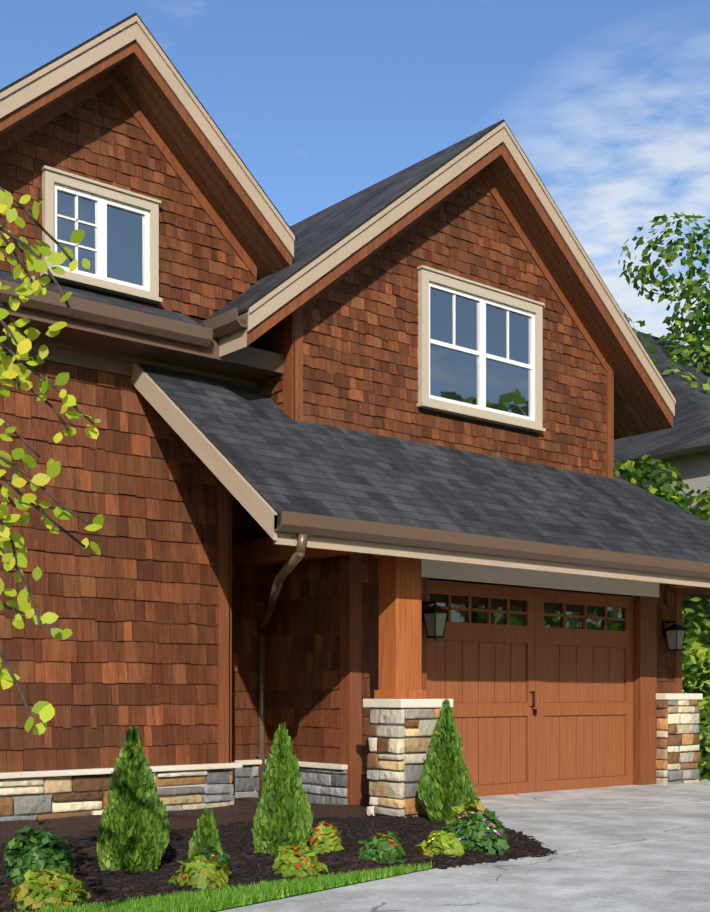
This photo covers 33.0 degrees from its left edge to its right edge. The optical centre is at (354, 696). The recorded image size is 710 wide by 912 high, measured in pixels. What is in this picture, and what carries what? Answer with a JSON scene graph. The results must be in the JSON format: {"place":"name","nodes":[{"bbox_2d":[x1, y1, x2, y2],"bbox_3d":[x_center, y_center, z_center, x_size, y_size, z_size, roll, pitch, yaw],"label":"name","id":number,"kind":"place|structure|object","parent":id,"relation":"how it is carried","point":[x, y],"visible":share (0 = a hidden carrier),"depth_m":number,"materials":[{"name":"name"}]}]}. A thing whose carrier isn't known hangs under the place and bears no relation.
{"place":"outdoors","nodes":[
{"label":"outdoors","id":0,"kind":"place"},
{"bbox_2d":[0,187,103,734],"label":"foliage","id":1,"kind":"object","parent":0,"point":[9,372],"depth_m":4.57,"materials":[{"name":"green plant"}]},
{"bbox_2d":[11,861,432,911],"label":"lawn strip","id":2,"kind":"object","parent":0,"point":[210,900],"visible":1,"depth_m":6.36,"materials":[{"name":"green plant"}]},
{"bbox_2d":[0,0,709,346],"label":"sky","id":3,"kind":"structure","parent":0,"point":[323,102],"materials":[{"name":"blue"}]},
{"bbox_2d":[422,601,449,640],"bbox_3d":[0.811,-0.780,12.322,0.210,0.420,0.255,0,0,-40],"label":"lantern","id":4,"kind":"object","parent":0,"point":[430,620],"depth_m":12.27,"materials":[{"name":"black metal"}]},
{"bbox_2d":[218,779,709,911],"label":"driveway pavement","id":5,"kind":"structure","parent":0,"point":[635,848],"depth_m":7.56,"materials":[{"name":"concrete"}]},
{"bbox_2d":[657,705,695,780],"bbox_3d":[3.966,0.590,15.276,0.650,1.100,0.440,0,0,-40],"label":"joint","id":6,"kind":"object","parent":5,"relation":"on","point":[676,745],"depth_m":15.05,"materials":[{"name":"grey concrete"}]},
{"bbox_2d":[656,700,699,784],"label":"pier stones","id":7,"kind":"object","parent":5,"relation":"on","point":[681,736],"visible":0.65,"depth_m":14.98,"materials":[{"name":"beige stone"}]},
{"bbox_2d":[656,693,702,699],"bbox_3d":[3.966,0.000,15.276,0.770,0.080,0.560,0,0,-40],"label":"pier cap","id":8,"kind":"object","parent":7,"relation":"on","point":[679,696],"visible":0.71,"depth_m":14.98,"materials":[{"name":"beige stone"}]},
{"label":"ground","id":9,"kind":"structure","parent":0,"visible":0},
{"bbox_2d":[0,769,339,816],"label":"mortar joints","id":10,"kind":"object","parent":9,"relation":"on","point":[201,785],"visible":0.03,"depth_m":11.17,"materials":[{"name":"grey concrete"}]},
{"bbox_2d":[0,759,347,778],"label":"stone ledge","id":11,"kind":"object","parent":10,"relation":"on","point":[98,771],"visible":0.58,"depth_m":11.09,"materials":[{"name":"beige stone"}]},
{"bbox_2d":[0,797,547,911],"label":"mulch bed soil","id":12,"kind":"structure","parent":9,"relation":"on","point":[242,809],"depth_m":9.45,"materials":[{"name":"brown soil"}]},
{"bbox_2d":[2,821,77,885],"bbox_3d":[-1.801,0.919,6.852,0.449,0.411,0.433,0,0,-40],"label":"boxwood shrub","id":13,"kind":"object","parent":12,"relation":"on","point":[44,849],"visible":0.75,"depth_m":6.74,"materials":[{"name":"green plant"}]},
{"bbox_2d":[8,865,90,911],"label":"spirea","id":14,"kind":"object","parent":12,"relation":"on","point":[34,889],"depth_m":6.13,"materials":[{"name":"green plant"}]},
{"bbox_2d":[97,725,169,871],"bbox_3d":[-1.355,0.656,7.405,0.453,0.967,0.490,0,0,-40],"label":"conifer shrub","id":15,"kind":"object","parent":12,"relation":"on","point":[133,830],"visible":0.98,"depth_m":7.30,"materials":[{"name":"green plant"}]},
{"bbox_2d":[0,764,347,820],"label":"stone base stones","id":16,"kind":"object","parent":12,"relation":"on","point":[33,804],"visible":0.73,"depth_m":11.13,"materials":[{"name":"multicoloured stone"}]},
{"bbox_2d":[188,806,222,858],"bbox_3d":[-0.956,0.921,7.644,0.239,0.438,0.232,0,0,-40],"label":"conical evergreen shrub","id":17,"kind":"object","parent":12,"relation":"on","point":[205,833],"visible":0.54,"depth_m":7.62,"materials":[{"name":"green plant"}]},
{"bbox_2d":[189,846,230,867],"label":"plant","id":18,"kind":"object","parent":12,"relation":"on","point":[208,851],"depth_m":7.15,"materials":[{"name":"green plant"}]},
{"bbox_2d":[0,814,557,911],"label":"mulch bed chips","id":19,"kind":"object","parent":12,"relation":"on","point":[154,879],"visible":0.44,"depth_m":7.92,"materials":[{"name":"brown wood"}]},
{"bbox_2d":[168,854,231,890],"bbox_3d":[-0.851,1.002,6.811,0.396,0.226,0.359,0,0,-40],"label":"flowering shrub","id":20,"kind":"object","parent":19,"relation":"on","point":[207,875],"depth_m":6.71,"materials":[{"name":"green plant"}]},
{"bbox_2d":[251,722,312,855],"bbox_3d":[-0.480,0.652,8.053,0.408,0.975,0.448,0,0,-40],"label":"conifer shrub","id":21,"kind":"object","parent":12,"relation":"on","point":[284,814],"visible":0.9,"depth_m":7.96,"materials":[{"name":"green plant"}]},
{"bbox_2d":[272,841,327,877],"bbox_3d":[-0.362,0.994,7.302,0.335,0.240,0.327,0,0,-40],"label":"flowering shrub","id":22,"kind":"object","parent":12,"relation":"on","point":[288,859],"depth_m":7.22,"materials":[{"name":"green plant"}]},
{"bbox_2d":[306,821,343,853],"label":"flowering shrub","id":23,"kind":"object","parent":12,"relation":"on","point":[325,838],"depth_m":8.08,"materials":[{"name":"green plant"}]},
{"bbox_2d":[357,831,406,863],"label":"flowering shrub","id":24,"kind":"object","parent":12,"relation":"on","point":[374,848],"depth_m":7.70,"materials":[{"name":"green plant"}]},
{"bbox_2d":[366,708,441,817],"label":"porch pier stones","id":25,"kind":"object","parent":12,"relation":"on","point":[407,804],"visible":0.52,"depth_m":10.63,"materials":[{"name":"beige stone"}]},
{"bbox_2d":[374,554,425,698],"bbox_3d":[0.411,-0.670,10.936,0.370,1.380,0.310,0,0,-40],"label":"porch post","id":26,"kind":"object","parent":25,"relation":"on","point":[400,627],"visible":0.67,"depth_m":10.84,"materials":[{"name":"brown wood"}]},
{"bbox_2d":[363,699,452,707],"bbox_3d":[0.483,0.060,10.905,0.640,0.080,0.530,0,0,-40],"label":"pier cap","id":27,"kind":"object","parent":25,"relation":"on","point":[402,703],"visible":0.98,"depth_m":10.68,"materials":[{"name":"beige stone"}]},
{"bbox_2d":[372,708,436,815],"bbox_3d":[0.483,0.620,10.905,0.520,1.040,0.410,0,0,-40],"label":"joint","id":28,"kind":"object","parent":12,"relation":"on","point":[400,753],"depth_m":10.70,"materials":[{"name":"grey concrete"}]},
{"bbox_2d":[414,829,464,856],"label":"shrub","id":29,"kind":"object","parent":12,"relation":"on","point":[449,843],"depth_m":7.98,"materials":[{"name":"green plant"}]},
{"bbox_2d":[417,698,476,821],"bbox_3d":[0.791,0.574,10.430,0.474,1.133,0.518,0,0,-40],"label":"conifer shrub","id":30,"kind":"object","parent":12,"relation":"on","point":[445,784],"visible":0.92,"depth_m":10.32,"materials":[{"name":"green plant"}]},
{"bbox_2d":[446,795,487,823],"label":"shrub","id":31,"kind":"object","parent":12,"relation":"on","point":[460,808],"depth_m":8.70,"materials":[{"name":"yellow plant"}]},
{"bbox_2d":[438,806,510,854],"bbox_3d":[0.866,0.942,8.374,0.529,0.350,0.529,0,0,-40],"label":"flowering shrub","id":32,"kind":"object","parent":12,"relation":"on","point":[472,827],"depth_m":8.22,"materials":[{"name":"green plant"}]},
{"bbox_2d":[23,174,637,770],"bbox_3d":[-2.258,-2.305,13.886,11.650,6.890,6.000,0,0,-40],"label":"wall backing","id":33,"kind":"object","parent":9,"relation":"on","point":[449,416],"visible":0.12,"depth_m":12.73,"materials":[{"name":"black wood"}]},
{"bbox_2d":[0,270,214,339],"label":"pent roof","id":34,"kind":"object","parent":33,"relation":"attached to","point":[104,299],"visible":0.4,"depth_m":10.65,"materials":[{"name":"grey"}]},
{"bbox_2d":[0,305,283,386],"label":"pent fascia trim","id":35,"kind":"structure","parent":34,"relation":"attached to","point":[75,343],"depth_m":10.70,"materials":[{"name":"brown wood"}]},
{"bbox_2d":[0,279,212,348],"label":"gutter","id":36,"kind":"object","parent":35,"relation":"attached to","point":[113,317],"visible":1,"depth_m":10.16,"materials":[{"name":"brown metal"}]},
{"bbox_2d":[0,12,296,280],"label":"roof gable","id":37,"kind":"structure","parent":33,"relation":"on","point":[128,52],"depth_m":10.81,"materials":[{"name":"beige wood"}]},
{"bbox_2d":[137,363,709,596],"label":"shed roof","id":38,"kind":"structure","parent":33,"relation":"on","point":[271,451],"depth_m":11.34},
{"bbox_2d":[131,363,709,587],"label":"roof trim","id":39,"kind":"structure","parent":38,"relation":"attached to","point":[243,492],"depth_m":10.24,"materials":[{"name":"beige wood"}]},
{"bbox_2d":[255,534,307,795],"bbox_3d":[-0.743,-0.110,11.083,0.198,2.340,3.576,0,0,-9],"label":"downspout","id":40,"kind":"object","parent":39,"relation":"attached to","point":[294,560],"visible":0.98,"depth_m":12.73,"materials":[{"name":"brown metal"}]},
{"bbox_2d":[242,537,693,587],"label":"porch beam","id":41,"kind":"structure","parent":39,"relation":"attached to","point":[263,552],"depth_m":12.31,"materials":[{"name":"brown wood"}]},
{"bbox_2d":[274,510,709,578],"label":"gutter","id":42,"kind":"object","parent":39,"relation":"attached to","point":[296,523],"visible":1,"depth_m":10.52,"materials":[{"name":"brown metal"}]},
{"bbox_2d":[200,119,676,439],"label":"roof gable","id":43,"kind":"structure","parent":33,"relation":"on","point":[332,243],"depth_m":12.94,"materials":[{"name":"beige wood"}]},
{"bbox_2d":[204,308,247,339],"bbox_3d":[-1.160,-3.337,10.758,0.130,0.150,0.510,0,0,-40],"label":"gutter","id":44,"kind":"object","parent":43,"relation":"attached to","point":[227,323],"visible":0.78,"depth_m":10.68,"materials":[{"name":"brown metal"}]},
{"bbox_2d":[217,304,681,804],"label":"corner trim","id":45,"kind":"structure","parent":33,"relation":"attached to","point":[351,661],"depth_m":11.78,"materials":[{"name":"brown wood"}]},
{"bbox_2d":[422,577,656,784],"bbox_3d":[2.138,-0.050,13.705,4.090,2.380,0.170,0,0,-40],"label":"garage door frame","id":46,"kind":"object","parent":33,"relation":"attached to","point":[644,683],"depth_m":14.79,"materials":[{"name":"brown wood"}]},
{"bbox_2d":[427,581,632,796],"bbox_3d":[2.039,-0.045,13.691,3.580,2.350,0.065,0,0,-40],"label":"garage door frame","id":47,"kind":"object","parent":46,"relation":"attached to","point":[534,634],"visible":0.75,"depth_m":13.69,"materials":[{"name":"brown wood"}]},
{"bbox_2d":[445,640,592,784],"bbox_3d":[2.029,-0.060,13.704,3.320,2.060,0.032,0,0,-40],"label":"garage door","id":48,"kind":"structure","parent":47,"relation":"attached to","point":[510,716],"depth_m":13.12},
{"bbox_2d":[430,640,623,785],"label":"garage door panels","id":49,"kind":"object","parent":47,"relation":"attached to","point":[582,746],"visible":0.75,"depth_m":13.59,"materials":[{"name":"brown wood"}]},
{"bbox_2d":[430,593,623,630],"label":"garage door windows","id":50,"kind":"structure","parent":47,"relation":"in","point":[519,605],"depth_m":13.57,"materials":[{"name":"glass"}]},
{"bbox_2d":[530,691,536,714],"bbox_3d":[2.037,0.075,13.608,0.089,0.270,0.069,0,0,-40],"label":"door handle","id":51,"kind":"object","parent":47,"relation":"attached to","point":[534,710],"visible":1,"depth_m":13.57,"materials":[{"name":"black metal"}]},
{"bbox_2d":[422,559,658,596],"bbox_3d":[2.184,-1.335,13.649,4.150,0.190,0.055,0,0,-40],"label":"garage door header","id":52,"kind":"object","parent":33,"relation":"attached to","point":[477,573],"depth_m":13.47},
{"bbox_2d":[0,85,675,803],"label":"cedar shake walls","id":53,"kind":"structure","parent":9,"relation":"on","point":[134,607],"depth_m":11.32,"materials":[{"name":"brown wood"}]},
{"bbox_2d":[40,165,161,303],"bbox_3d":[-2.250,-4.098,10.699,1.160,0.935,0.100,0,0,-40],"label":"window trim","id":54,"kind":"structure","parent":53,"relation":"attached to","point":[51,176],"depth_m":10.67,"materials":[{"name":"beige wood"}]},
{"bbox_2d":[54,183,148,290],"bbox_3d":[-2.272,-4.085,10.726,0.960,0.750,0.050,0,0,-40],"label":"window frame","id":55,"kind":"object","parent":54,"relation":"in","point":[100,225],"depth_m":10.70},
{"bbox_2d":[57,190,143,285],"bbox_3d":[-2.272,-4.085,10.726,0.870,0.660,0.001,0,0,-40],"label":"gable window glass","id":56,"kind":"object","parent":55,"relation":"in","point":[125,245],"visible":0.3,"depth_m":10.79,"materials":[{"name":"blue glass"}]},
{"bbox_2d":[0,71,606,371],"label":"gable trim","id":57,"kind":"structure","parent":53,"relation":"attached to","point":[14,135],"depth_m":11.46,"materials":[{"name":"brown wood"}]},
{"bbox_2d":[417,265,545,432],"bbox_3d":[1.390,-3.713,12.955,1.900,1.445,0.100,0,0,-40],"label":"window trim","id":58,"kind":"structure","parent":53,"relation":"attached to","point":[426,275],"depth_m":12.80,"materials":[{"name":"beige wood"}]},
{"bbox_2d":[429,282,534,420],"bbox_3d":[1.368,-3.700,12.982,1.660,1.220,0.050,0,0,-40],"label":"window frame","id":59,"kind":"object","parent":58,"relation":"in","point":[481,354],"depth_m":12.97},
{"bbox_2d":[430,287,529,416],"bbox_3d":[1.368,-3.700,12.982,1.570,1.130,0.001,0,0,-40],"label":"gable window glass","id":60,"kind":"object","parent":59,"relation":"in","point":[453,374],"visible":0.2,"depth_m":12.92,"materials":[{"name":"glass"}]},
{"bbox_2d":[663,620,686,652],"bbox_3d":[3.984,-0.750,14.981,0.210,0.420,0.255,0,0,-40],"label":"lantern","id":61,"kind":"object","parent":53,"relation":"attached to","point":[673,627],"depth_m":14.93,"materials":[{"name":"black metal"}]},
{"bbox_2d":[614,455,709,609],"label":"small garden tree","id":62,"kind":"object","parent":9,"relation":"on","point":[662,488],"depth_m":17.89,"materials":[{"name":"green plant"}]},
{"bbox_2d":[614,331,709,642],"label":"neighbour house","id":63,"kind":"structure","parent":9,"relation":"on","point":[682,445],"depth_m":21.05,"materials":[{"name":"concrete"}]},
{"bbox_2d":[618,212,709,393],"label":"tree","id":64,"kind":"object","parent":9,"relation":"on","point":[694,289],"visible":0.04,"depth_m":26.93,"materials":[{"name":"green plant"}]},
{"bbox_2d":[682,597,709,695],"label":"garden shrub","id":65,"kind":"object","parent":9,"relation":"on","point":[696,648],"visible":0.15,"depth_m":18.22,"materials":[{"name":"green plant"}]},
{"bbox_2d":[682,661,709,780],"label":"garden shrub","id":66,"kind":"object","parent":9,"relation":"on","point":[704,738],"visible":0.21,"depth_m":15.92,"materials":[{"name":"green plant"}]},
{"bbox_2d":[692,295,709,351],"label":"tree","id":67,"kind":"object","parent":9,"relation":"on","point":[705,335],"visible":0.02,"depth_m":39.23,"materials":[{"name":"green plant"}]}
]}

